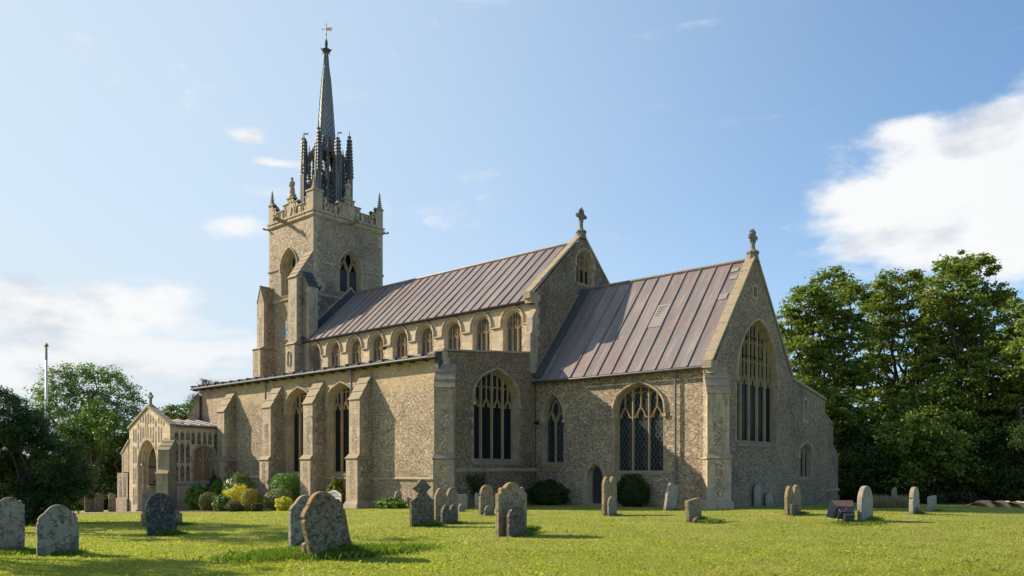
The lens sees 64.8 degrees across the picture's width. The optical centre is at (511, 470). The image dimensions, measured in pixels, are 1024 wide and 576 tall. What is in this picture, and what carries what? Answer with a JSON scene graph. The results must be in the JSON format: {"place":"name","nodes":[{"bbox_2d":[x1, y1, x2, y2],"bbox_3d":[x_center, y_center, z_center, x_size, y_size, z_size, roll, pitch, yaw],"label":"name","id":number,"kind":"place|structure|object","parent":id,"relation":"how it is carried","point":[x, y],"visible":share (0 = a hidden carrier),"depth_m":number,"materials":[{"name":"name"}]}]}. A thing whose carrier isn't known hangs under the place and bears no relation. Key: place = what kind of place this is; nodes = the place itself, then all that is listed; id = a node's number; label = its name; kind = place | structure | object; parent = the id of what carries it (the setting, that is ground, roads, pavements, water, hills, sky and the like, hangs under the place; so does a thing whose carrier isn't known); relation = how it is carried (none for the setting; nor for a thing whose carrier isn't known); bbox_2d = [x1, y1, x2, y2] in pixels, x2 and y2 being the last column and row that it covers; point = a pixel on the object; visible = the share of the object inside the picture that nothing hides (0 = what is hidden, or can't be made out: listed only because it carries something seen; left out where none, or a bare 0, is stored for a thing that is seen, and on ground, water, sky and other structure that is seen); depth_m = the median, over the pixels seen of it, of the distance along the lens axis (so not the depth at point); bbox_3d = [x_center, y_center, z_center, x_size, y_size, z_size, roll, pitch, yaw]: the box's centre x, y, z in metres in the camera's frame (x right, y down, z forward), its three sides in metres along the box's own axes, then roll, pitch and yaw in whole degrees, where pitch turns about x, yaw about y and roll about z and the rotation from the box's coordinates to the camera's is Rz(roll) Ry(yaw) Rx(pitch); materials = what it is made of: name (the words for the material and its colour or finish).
{"place":"outdoors","nodes":[
{"label":"outdoors","id":0,"kind":"place"},
{"bbox_2d":[72,511,141,512],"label":"path","id":1,"kind":"structure","parent":0,"point":[108,512],"depth_m":47.85,"materials":[{"name":"beige gravel"}]},
{"bbox_2d":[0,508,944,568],"bbox_3d":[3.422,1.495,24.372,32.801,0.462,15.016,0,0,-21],"label":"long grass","id":2,"kind":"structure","parent":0,"point":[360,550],"depth_m":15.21,"materials":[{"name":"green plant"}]},
{"bbox_2d":[0,0,1023,457],"label":"sky","id":3,"kind":"structure","parent":0,"point":[145,145],"materials":[{"name":"blue"}]},
{"bbox_2d":[0,497,1023,575],"bbox_3d":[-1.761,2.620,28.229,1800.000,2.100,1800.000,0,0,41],"label":"ground","id":4,"kind":"structure","parent":0,"point":[770,508],"depth_m":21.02,"materials":[{"name":"green plant"}]},
{"bbox_2d":[0,497,24,550],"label":"headstone","id":5,"kind":"object","parent":4,"relation":"on","point":[12,522],"visible":0.89,"depth_m":15.79,"materials":[{"name":"grey stone"}]},
{"bbox_2d":[44,343,48,413],"bbox_3d":[-26.533,-2.340,46.000,0.240,9.871,0.228,0,0,41],"label":"flagpole","id":6,"kind":"object","parent":4,"relation":"on","point":[46,345],"visible":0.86,"depth_m":45.95,"materials":[{"name":"white metal"}]},
{"bbox_2d":[0,385,102,524],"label":"yew tree","id":7,"kind":"object","parent":4,"relation":"on","point":[35,475],"visible":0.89,"depth_m":26.67,"materials":[{"name":"green plant"}]},
{"bbox_2d":[36,505,78,555],"bbox_3d":[-8.616,1.253,15.318,0.702,1.212,0.120,0,0,-37],"label":"headstone","id":8,"kind":"object","parent":4,"relation":"on","point":[57,526],"visible":0.86,"depth_m":15.25,"materials":[{"name":"grey stone"}]},
{"bbox_2d":[21,361,149,458],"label":"tree","id":9,"kind":"object","parent":4,"relation":"on","point":[87,375],"visible":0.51,"depth_m":75.35,"materials":[{"name":"green plant"}]},
{"bbox_2d":[84,490,94,511],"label":"headstone","id":10,"kind":"object","parent":4,"relation":"on","point":[88,505],"visible":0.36,"depth_m":48.95,"materials":[{"name":"stone"}]},
{"bbox_2d":[53,396,130,491],"bbox_3d":[-28.901,-1.146,55.793,6.442,8.464,5.561,0,0,41],"label":"lime tree","id":11,"kind":"object","parent":4,"relation":"on","point":[93,425],"visible":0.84,"depth_m":55.63,"materials":[{"name":"green plant"}]},
{"bbox_2d":[63,456,121,510],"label":"undergrowth","id":12,"kind":"object","parent":4,"relation":"on","point":[81,506],"visible":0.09,"depth_m":57.25,"materials":[{"name":"green plant"}]},
{"bbox_2d":[94,493,103,511],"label":"headstone","id":13,"kind":"object","parent":4,"relation":"on","point":[99,503],"visible":0.78,"depth_m":48.98,"materials":[{"name":"stone"}]},
{"bbox_2d":[79,428,128,503],"bbox_3d":[-28.959,0.060,58.388,8.832,6.155,5.808,0,0,41],"label":"holly tree","id":14,"kind":"object","parent":4,"relation":"on","point":[111,460],"visible":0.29,"depth_m":56.89,"materials":[{"name":"green plant"}]},
{"bbox_2d":[108,493,115,511],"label":"headstone","id":15,"kind":"object","parent":4,"relation":"on","point":[111,502],"visible":0.84,"depth_m":48.97,"materials":[{"name":"stone"}]},
{"bbox_2d":[142,486,155,513],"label":"headstone","id":16,"kind":"object","parent":4,"relation":"on","point":[148,493],"visible":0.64,"depth_m":26.03,"materials":[{"name":"stone"}]},
{"bbox_2d":[145,493,176,535],"bbox_3d":[-8.937,1.234,20.556,0.725,1.344,0.100,-7,4,-40],"label":"headstone","id":17,"kind":"object","parent":4,"relation":"on","point":[160,513],"visible":0.8,"depth_m":20.48,"materials":[{"name":"stone"}]},
{"bbox_2d":[141,509,181,526],"bbox_3d":[-10.703,1.520,24.677,1.192,0.845,0.120,0,0,-41],"label":"chest tomb","id":18,"kind":"object","parent":4,"relation":"on","point":[178,518],"visible":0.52,"depth_m":24.89,"materials":[{"name":"stone"}]},
{"bbox_2d":[158,400,192,419],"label":"ash tree","id":19,"kind":"object","parent":4,"relation":"on","point":[177,410],"visible":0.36,"depth_m":70.96,"materials":[{"name":"green plant"}]},
{"bbox_2d":[183,377,223,407],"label":"pine tree","id":20,"kind":"object","parent":4,"relation":"on","point":[192,399],"visible":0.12,"depth_m":80.91,"materials":[{"name":"green plant"}]},
{"bbox_2d":[180,509,271,511],"bbox_3d":[-13.424,2.054,41.990,13.900,0.482,4.600,0,0,41],"label":"flower bed","id":21,"kind":"object","parent":4,"relation":"on","point":[215,510],"visible":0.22,"depth_m":42.43,"materials":[{"name":"brown soil"}]},
{"bbox_2d":[184,483,208,510],"bbox_3d":[-17.651,1.483,45.243,1.434,1.640,1.399,0,0,-9],"label":"laurel shrub","id":22,"kind":"object","parent":21,"relation":"on","point":[191,500],"visible":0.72,"depth_m":44.85,"materials":[{"name":"green plant"}]},
{"bbox_2d":[198,491,216,510],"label":"heather shrub","id":23,"kind":"object","parent":21,"relation":"on","point":[205,502],"visible":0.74,"depth_m":42.85,"materials":[{"name":"green plant"}]},
{"bbox_2d":[206,470,216,488],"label":"evergreen shrub","id":24,"kind":"object","parent":21,"relation":"on","point":[213,477],"visible":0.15,"depth_m":47.37,"materials":[{"name":"green plant"}]},
{"bbox_2d":[209,477,224,502],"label":"laurel shrub","id":25,"kind":"object","parent":21,"relation":"on","point":[216,488],"visible":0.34,"depth_m":45.12,"materials":[{"name":"green plant"}]},
{"bbox_2d":[211,494,230,511],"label":"camellia shrub","id":26,"kind":"object","parent":21,"relation":"on","point":[219,502],"visible":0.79,"depth_m":41.66,"materials":[{"name":"green plant"}]},
{"bbox_2d":[223,501,243,511],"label":"heather shrub","id":27,"kind":"object","parent":21,"relation":"on","point":[236,506],"visible":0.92,"depth_m":40.25,"materials":[{"name":"green plant"}]},
{"bbox_2d":[223,484,253,509],"bbox_3d":[-14.335,1.433,42.440,1.844,1.453,1.852,0,0,41],"label":"golden shrub","id":28,"kind":"object","parent":21,"relation":"on","point":[235,490],"visible":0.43,"depth_m":41.90,"materials":[{"name":"yellow plant"}]},
{"bbox_2d":[223,470,257,500],"bbox_3d":[-14.892,1.086,44.178,1.798,2.228,1.858,0,0,41],"label":"camellia shrub","id":29,"kind":"object","parent":21,"relation":"on","point":[239,480],"visible":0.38,"depth_m":43.88,"materials":[{"name":"green plant"}]},
{"bbox_2d":[240,488,258,510],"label":"golden shrub","id":30,"kind":"object","parent":21,"relation":"on","point":[250,499],"visible":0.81,"depth_m":40.28,"materials":[{"name":"yellow plant"}]},
{"bbox_2d":[257,494,262,504],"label":"fern shrub","id":31,"kind":"object","parent":21,"relation":"on","point":[260,499],"visible":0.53,"depth_m":40.34,"materials":[{"name":"green plant"}]},
{"bbox_2d":[264,487,294,509],"bbox_3d":[-11.840,1.456,41.025,1.525,1.228,1.527,0,0,12],"label":"hebe shrub","id":32,"kind":"object","parent":21,"relation":"on","point":[270,496],"visible":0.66,"depth_m":40.63,"materials":[{"name":"green plant"}]},
{"bbox_2d":[274,496,292,510],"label":"golden shrub","id":33,"kind":"object","parent":21,"relation":"on","point":[283,503],"visible":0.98,"depth_m":39.38,"materials":[{"name":"yellow plant"}]},
{"bbox_2d":[270,473,299,500],"bbox_3d":[-11.876,1.095,42.405,1.848,1.996,1.126,0,0,41],"label":"shrub","id":34,"kind":"object","parent":21,"relation":"on","point":[292,487],"visible":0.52,"depth_m":41.99,"materials":[{"name":"green plant"}]},
{"bbox_2d":[329,490,341,501],"bbox_3d":[-8.943,1.442,39.805,0.910,0.942,0.580,0,0,27],"label":"garden bench","id":35,"kind":"object","parent":21,"relation":"on","point":[338,495],"visible":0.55,"depth_m":39.89,"materials":[{"name":"white paint"}]},
{"bbox_2d":[326,476,345,503],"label":"laurel shrub","id":36,"kind":"object","parent":21,"relation":"on","point":[335,484],"visible":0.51,"depth_m":40.59,"materials":[{"name":"green plant"}]},
{"bbox_2d":[250,502,263,511],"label":"heather shrub","id":37,"kind":"object","parent":4,"relation":"on","point":[257,507],"visible":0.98,"depth_m":39.28,"materials":[{"name":"green plant"}]},
{"bbox_2d":[288,495,309,546],"bbox_3d":[-4.396,1.183,17.149,0.120,1.331,0.755,0,0,43],"label":"headstone","id":38,"kind":"object","parent":4,"relation":"on","point":[295,530],"visible":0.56,"depth_m":16.93,"materials":[{"name":"grey stone"}]},
{"bbox_2d":[301,542,306,554],"bbox_3d":[-3.721,1.575,14.667,0.100,0.546,0.153,0,6,41],"label":"candle","id":39,"kind":"object","parent":4,"relation":"on","point":[303,546],"visible":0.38,"depth_m":14.59,"materials":[{"name":"wax"}]},
{"bbox_2d":[301,491,351,558],"bbox_3d":[-3.378,1.112,14.703,0.130,1.495,0.893,0,13,43],"label":"headstone","id":40,"kind":"object","parent":4,"relation":"on","point":[324,523],"visible":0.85,"depth_m":14.58,"materials":[{"name":"stone"}]},
{"bbox_2d":[373,496,408,508],"bbox_3d":[-5.654,1.507,37.589,2.480,0.660,1.221,0,0,41],"label":"periwinkle patch","id":41,"kind":"object","parent":4,"relation":"on","point":[386,502],"visible":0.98,"depth_m":37.11,"materials":[{"name":"green plant"}]},
{"bbox_2d":[393,491,401,500],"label":"headstone","id":42,"kind":"object","parent":4,"relation":"on","point":[397,494],"visible":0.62,"depth_m":37.49,"materials":[{"name":"stone"}]},
{"bbox_2d":[409,479,433,526],"bbox_3d":[-2.566,1.046,22.987,0.110,1.609,0.854,0,1,41],"label":"headstone","id":43,"kind":"object","parent":4,"relation":"on","point":[421,505],"visible":0.84,"depth_m":22.90,"materials":[{"name":"stone"}]},
{"bbox_2d":[434,488,457,521],"bbox_3d":[-2.034,1.194,24.876,0.110,1.328,0.959,0,0,41],"label":"headstone","id":44,"kind":"object","parent":4,"relation":"on","point":[449,498],"visible":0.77,"depth_m":24.69,"materials":[{"name":"stone"}]},
{"bbox_2d":[441,505,457,523],"bbox_3d":[-1.886,1.442,24.244,0.100,0.823,0.630,0,0,41],"label":"footstone","id":45,"kind":"object","parent":4,"relation":"on","point":[449,515],"visible":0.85,"depth_m":24.18,"materials":[{"name":"stone"}]},
{"bbox_2d":[458,504,464,511],"bbox_3d":[-2.032,1.618,32.501,0.080,0.570,0.316,0,0,41],"label":"footstone","id":46,"kind":"object","parent":4,"relation":"on","point":[461,507],"visible":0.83,"depth_m":32.44,"materials":[{"name":"stone"}]},
{"bbox_2d":[458,494,466,509],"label":"headstone","id":47,"kind":"object","parent":4,"relation":"on","point":[462,498],"visible":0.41,"depth_m":34.10,"materials":[{"name":"stone"}]},
{"bbox_2d":[475,493,478,508],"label":"headstone","id":48,"kind":"object","parent":4,"relation":"on","point":[476,500],"visible":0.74,"depth_m":34.84,"materials":[{"name":"stone"}]},
{"bbox_2d":[116,24,839,511],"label":"church","id":49,"kind":"structure","parent":4,"relation":"on","point":[574,370],"depth_m":40.49,"materials":[{"name":"stone"}]},
{"bbox_2d":[148,467,156,484],"bbox_3d":[-22.275,0.330,49.802,0.070,1.140,1.400,0,0,41],"label":"notice board","id":50,"kind":"object","parent":49,"relation":"attached to","point":[152,476],"visible":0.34,"depth_m":49.84,"materials":[{"name":"brown paint"}]},
{"bbox_2d":[190,444,216,482],"bbox_3d":[-18.096,-0.363,47.374,0.350,2.347,1.688,0,0,41],"label":"window","id":51,"kind":"structure","parent":49,"relation":"in","point":[202,457],"depth_m":47.39,"materials":[{"name":"stone"}]},
{"bbox_2d":[279,247,297,297],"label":"window","id":52,"kind":"structure","parent":49,"relation":"in","point":[289,254],"depth_m":57.22,"materials":[{"name":"stone"}]},
{"bbox_2d":[284,386,308,475],"bbox_3d":[-11.346,-2.122,43.511,2.698,4.863,0.510,0,0,41],"label":"window","id":53,"kind":"structure","parent":49,"relation":"in","point":[293,408],"depth_m":44.17,"materials":[{"name":"stone"}]},
{"bbox_2d":[311,344,321,368],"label":"window","id":54,"kind":"structure","parent":49,"relation":"in","point":[317,357],"depth_m":53.64,"materials":[{"name":"stone"}]},
{"bbox_2d":[327,341,340,366],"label":"window","id":55,"kind":"structure","parent":49,"relation":"in","point":[334,358],"depth_m":52.34,"materials":[{"name":"stone"}]},
{"bbox_2d":[324,381,353,476],"bbox_3d":[-8.549,-2.122,41.042,2.682,4.863,0.510,0,0,41],"label":"window","id":56,"kind":"structure","parent":49,"relation":"in","point":[336,409],"depth_m":41.62,"materials":[{"name":"glass"}]},
{"bbox_2d":[337,249,363,294],"bbox_3d":[-11.660,-13.998,57.227,0.900,3.316,2.317,0,0,41],"label":"window","id":57,"kind":"structure","parent":49,"relation":"in","point":[347,272],"depth_m":57.38,"materials":[{"name":"stone"}]},
{"bbox_2d":[346,337,362,363],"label":"window","id":58,"kind":"structure","parent":49,"relation":"in","point":[354,355],"depth_m":50.90,"materials":[{"name":"stone"}]},
{"bbox_2d":[368,333,384,360],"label":"window","id":59,"kind":"structure","parent":49,"relation":"in","point":[375,352],"depth_m":49.53,"materials":[{"name":"stone"}]},
{"bbox_2d":[391,329,408,358],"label":"window","id":60,"kind":"structure","parent":49,"relation":"in","point":[400,347],"depth_m":48.03,"materials":[{"name":"stone"}]},
{"bbox_2d":[416,325,433,354],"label":"window","id":61,"kind":"structure","parent":49,"relation":"in","point":[425,343],"depth_m":46.57,"materials":[{"name":"stone"}]},
{"bbox_2d":[442,320,462,349],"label":"window","id":62,"kind":"structure","parent":49,"relation":"in","point":[452,339],"depth_m":45.12,"materials":[{"name":"stone"}]},
{"bbox_2d":[463,473,487,497],"bbox_3d":[-1.689,0.905,37.333,0.163,1.684,1.599,0,0,41],"label":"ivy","id":63,"kind":"object","parent":49,"relation":"attached to","point":[476,486],"visible":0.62,"depth_m":37.35,"materials":[{"name":"green plant"}]},
{"bbox_2d":[470,315,491,349],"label":"window","id":64,"kind":"structure","parent":49,"relation":"in","point":[481,335],"depth_m":43.66,"materials":[{"name":"stone"}]},
{"bbox_2d":[471,367,521,464],"bbox_3d":[-0.850,-2.601,38.670,0.530,4.682,3.519,0,0,41],"label":"window","id":65,"kind":"structure","parent":49,"relation":"in","point":[496,398],"depth_m":39.00,"materials":[{"name":"glass"}]},
{"bbox_2d":[501,309,523,350],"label":"window","id":66,"kind":"structure","parent":49,"relation":"in","point":[512,331],"depth_m":42.18,"materials":[{"name":"stone"}]},
{"bbox_2d":[540,392,565,466],"bbox_3d":[2.110,-2.024,40.145,1.648,3.727,0.410,0,0,41],"label":"window","id":67,"kind":"structure","parent":49,"relation":"in","point":[553,419],"depth_m":40.33,"materials":[{"name":"stone"}]},
{"bbox_2d":[574,248,595,287],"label":"window","id":68,"kind":"structure","parent":49,"relation":"in","point":[584,263],"depth_m":44.13,"materials":[{"name":"stone"}]},
{"bbox_2d":[593,467,602,502],"bbox_3d":[4.171,0.745,38.692,0.770,2.010,0.060,0,0,41],"label":"door","id":69,"kind":"structure","parent":49,"relation":"in","point":[597,478],"depth_m":38.79,"materials":[{"name":"brown wood"}]},
{"bbox_2d":[610,380,667,474],"bbox_3d":[5.834,-1.957,36.871,3.024,4.335,0.430,0,0,41],"label":"window","id":70,"kind":"structure","parent":49,"relation":"in","point":[639,414],"depth_m":37.04,"materials":[{"name":"glass"}]},
{"bbox_2d":[735,318,779,447],"bbox_3d":[11.286,-4.081,37.459,0.470,5.961,4.627,0,0,41],"label":"window","id":71,"kind":"structure","parent":49,"relation":"in","point":[757,367],"depth_m":37.83,"materials":[{"name":"stone"}]},
{"bbox_2d":[797,441,814,481],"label":"window","id":72,"kind":"structure","parent":49,"relation":"in","point":[806,452],"depth_m":41.96,"materials":[{"name":"stone"}]},
{"bbox_2d":[479,485,493,514],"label":"headstone","id":73,"kind":"object","parent":4,"relation":"on","point":[486,496],"visible":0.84,"depth_m":30.10,"materials":[{"name":"stone"}]},
{"bbox_2d":[484,506,492,515],"bbox_3d":[-0.859,1.581,29.333,0.080,0.611,0.401,0,0,41],"label":"footstone","id":74,"kind":"object","parent":4,"relation":"on","point":[488,510],"visible":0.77,"depth_m":29.28,"materials":[{"name":"grey stone"}]},
{"bbox_2d":[495,482,526,536],"bbox_3d":[-0.014,1.052,19.560,0.120,1.540,1.038,0,0,41],"label":"headstone","id":75,"kind":"object","parent":4,"relation":"on","point":[509,495],"visible":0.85,"depth_m":19.34,"materials":[{"name":"stone"}]},
{"bbox_2d":[507,506,524,536],"bbox_3d":[0.095,1.329,19.204,0.100,0.988,0.575,0,0,41],"label":"footstone","id":76,"kind":"object","parent":4,"relation":"on","point":[516,520],"visible":0.8,"depth_m":19.12,"materials":[{"name":"stone"}]},
{"bbox_2d":[526,478,569,504],"bbox_3d":[1.805,1.045,39.244,2.545,1.388,1.519,0,0,41],"label":"evergreen shrub","id":77,"kind":"object","parent":4,"relation":"on","point":[550,494],"visible":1,"depth_m":38.77,"materials":[{"name":"green plant"}]},
{"bbox_2d":[602,477,616,515],"bbox_3d":[3.564,1.053,29.547,0.120,1.661,0.818,0,0,41],"label":"headstone","id":78,"kind":"object","parent":4,"relation":"on","point":[609,487],"visible":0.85,"depth_m":29.35,"materials":[{"name":"stone"}]},
{"bbox_2d":[607,496,615,515],"bbox_3d":[3.579,1.406,28.970,0.080,0.949,0.456,0,0,41],"label":"footstone","id":79,"kind":"object","parent":4,"relation":"on","point":[611,506],"visible":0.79,"depth_m":28.89,"materials":[{"name":"grey stone"}]},
{"bbox_2d":[617,473,650,506],"bbox_3d":[5.381,0.892,36.301,1.939,1.596,1.045,0,0,41],"label":"evergreen shrub","id":80,"kind":"object","parent":4,"relation":"on","point":[632,497],"visible":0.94,"depth_m":36.00,"materials":[{"name":"green plant"}]},
{"bbox_2d":[663,483,677,510],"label":"headstone","id":81,"kind":"object","parent":4,"relation":"on","point":[671,497],"visible":0.9,"depth_m":32.73,"materials":[{"name":"stone"}]},
{"bbox_2d":[685,498,701,521],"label":"headstone","id":82,"kind":"object","parent":4,"relation":"on","point":[692,508],"visible":0.7,"depth_m":25.15,"materials":[{"name":"stone"}]},
{"bbox_2d":[692,517,701,522],"bbox_3d":[5.693,1.635,24.779,0.100,0.433,0.523,0,5,41],"label":"footstone","id":83,"kind":"object","parent":4,"relation":"on","point":[695,519],"visible":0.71,"depth_m":24.63,"materials":[{"name":"stone"}]},
{"bbox_2d":[753,484,760,505],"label":"headstone","id":84,"kind":"object","parent":4,"relation":"on","point":[757,495],"visible":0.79,"depth_m":36.99,"materials":[{"name":"stone"}]},
{"bbox_2d":[765,492,772,505],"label":"headstone","id":85,"kind":"object","parent":4,"relation":"on","point":[768,498],"visible":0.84,"depth_m":37.95,"materials":[{"name":"stone"}]},
{"bbox_2d":[784,485,800,514],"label":"headstone","id":86,"kind":"object","parent":4,"relation":"on","point":[792,495],"visible":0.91,"depth_m":28.73,"materials":[{"name":"stone"}]},
{"bbox_2d":[790,504,798,515],"bbox_3d":[9.868,1.498,28.228,0.100,0.653,0.564,0,0,41],"label":"footstone","id":87,"kind":"object","parent":4,"relation":"on","point":[794,509],"visible":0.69,"depth_m":28.12,"materials":[{"name":"stone"}]},
{"bbox_2d":[776,265,886,472],"bbox_3d":[20.351,-5.786,52.467,7.602,15.851,9.431,0,0,22],"label":"sycamore tree","id":88,"kind":"object","parent":4,"relation":"on","point":[820,354],"visible":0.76,"depth_m":51.70,"materials":[{"name":"green plant"}]},
{"bbox_2d":[827,500,854,520],"bbox_3d":[9.983,1.286,24.545,0.796,0.757,1.188,0,0,21],"label":"chest tomb","id":89,"kind":"object","parent":4,"relation":"on","point":[843,510],"visible":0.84,"depth_m":24.40,"materials":[{"name":"grey stone"}]},
{"bbox_2d":[857,486,872,519],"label":"headstone","id":90,"kind":"object","parent":4,"relation":"on","point":[865,504],"visible":0.76,"depth_m":25.03,"materials":[{"name":"stone"}]},
{"bbox_2d":[833,419,906,501],"bbox_3d":[21.273,-0.578,49.236,5.429,5.781,6.582,0,0,41],"label":"maple tree","id":91,"kind":"object","parent":4,"relation":"on","point":[866,465],"visible":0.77,"depth_m":47.67,"materials":[{"name":"green plant"}]},
{"bbox_2d":[891,487,896,495],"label":"headstone","id":92,"kind":"object","parent":4,"relation":"on","point":[894,491],"visible":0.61,"depth_m":46.84,"materials":[{"name":"stone"}]},
{"bbox_2d":[853,268,950,445],"bbox_3d":[26.816,-5.981,56.252,7.202,16.509,8.399,0,0,41],"label":"sycamore tree","id":93,"kind":"object","parent":4,"relation":"on","point":[886,322],"visible":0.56,"depth_m":55.49,"materials":[{"name":"green plant"}]},
{"bbox_2d":[909,487,919,513],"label":"headstone","id":94,"kind":"object","parent":4,"relation":"on","point":[914,501],"visible":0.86,"depth_m":29.41,"materials":[{"name":"stone"}]},
{"bbox_2d":[828,383,1003,493],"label":"undergrowth","id":95,"kind":"object","parent":4,"relation":"on","point":[873,422],"depth_m":51.70,"materials":[{"name":"green plant"}]},
{"bbox_2d":[838,449,1023,503],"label":"undergrowth","id":96,"kind":"object","parent":4,"relation":"on","point":[848,493],"visible":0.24,"depth_m":47.94,"materials":[{"name":"green plant"}]},
{"bbox_2d":[927,495,936,510],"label":"headstone","id":97,"kind":"object","parent":4,"relation":"on","point":[932,503],"visible":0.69,"depth_m":32.36,"materials":[{"name":"stone"}]},
{"bbox_2d":[865,374,1008,498],"bbox_3d":[26.141,-1.849,49.116,7.679,8.279,11.515,0,0,41],"label":"maple tree","id":98,"kind":"object","parent":4,"relation":"on","point":[934,435],"visible":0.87,"depth_m":47.79,"materials":[{"name":"green plant"}]},
{"bbox_2d":[901,249,1023,462],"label":"sycamore tree","id":99,"kind":"object","parent":4,"relation":"on","point":[968,366],"visible":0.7,"depth_m":51.40,"materials":[{"name":"green plant"}]},
{"bbox_2d":[910,481,1022,503],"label":"undergrowth","id":100,"kind":"object","parent":4,"relation":"on","point":[943,495],"visible":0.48,"depth_m":47.41,"materials":[{"name":"green plant"}]},
{"bbox_2d":[962,416,1023,500],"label":"thorn tree","id":101,"kind":"object","parent":4,"relation":"on","point":[1010,467],"visible":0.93,"depth_m":46.95,"materials":[{"name":"green plant"}]},
{"bbox_2d":[974,297,1023,492],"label":"maple tree","id":102,"kind":"object","parent":4,"relation":"on","point":[1014,329],"visible":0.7,"depth_m":48.82,"materials":[{"name":"green plant"}]},
{"bbox_2d":[83,514,1006,575],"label":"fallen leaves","id":103,"kind":"object","parent":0,"point":[523,566],"visible":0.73,"depth_m":14.36,"materials":[{"name":"brown plant"}]},
{"bbox_2d":[873,492,909,507],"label":"wall","id":104,"kind":"structure","parent":0,"point":[892,501],"depth_m":35.85,"materials":[{"name":"grey stone"}]},
{"bbox_2d":[965,500,1023,507],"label":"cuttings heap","id":105,"kind":"object","parent":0,"point":[998,503],"visible":0.95,"depth_m":40.97,"materials":[{"name":"beige plant"}]}
]}

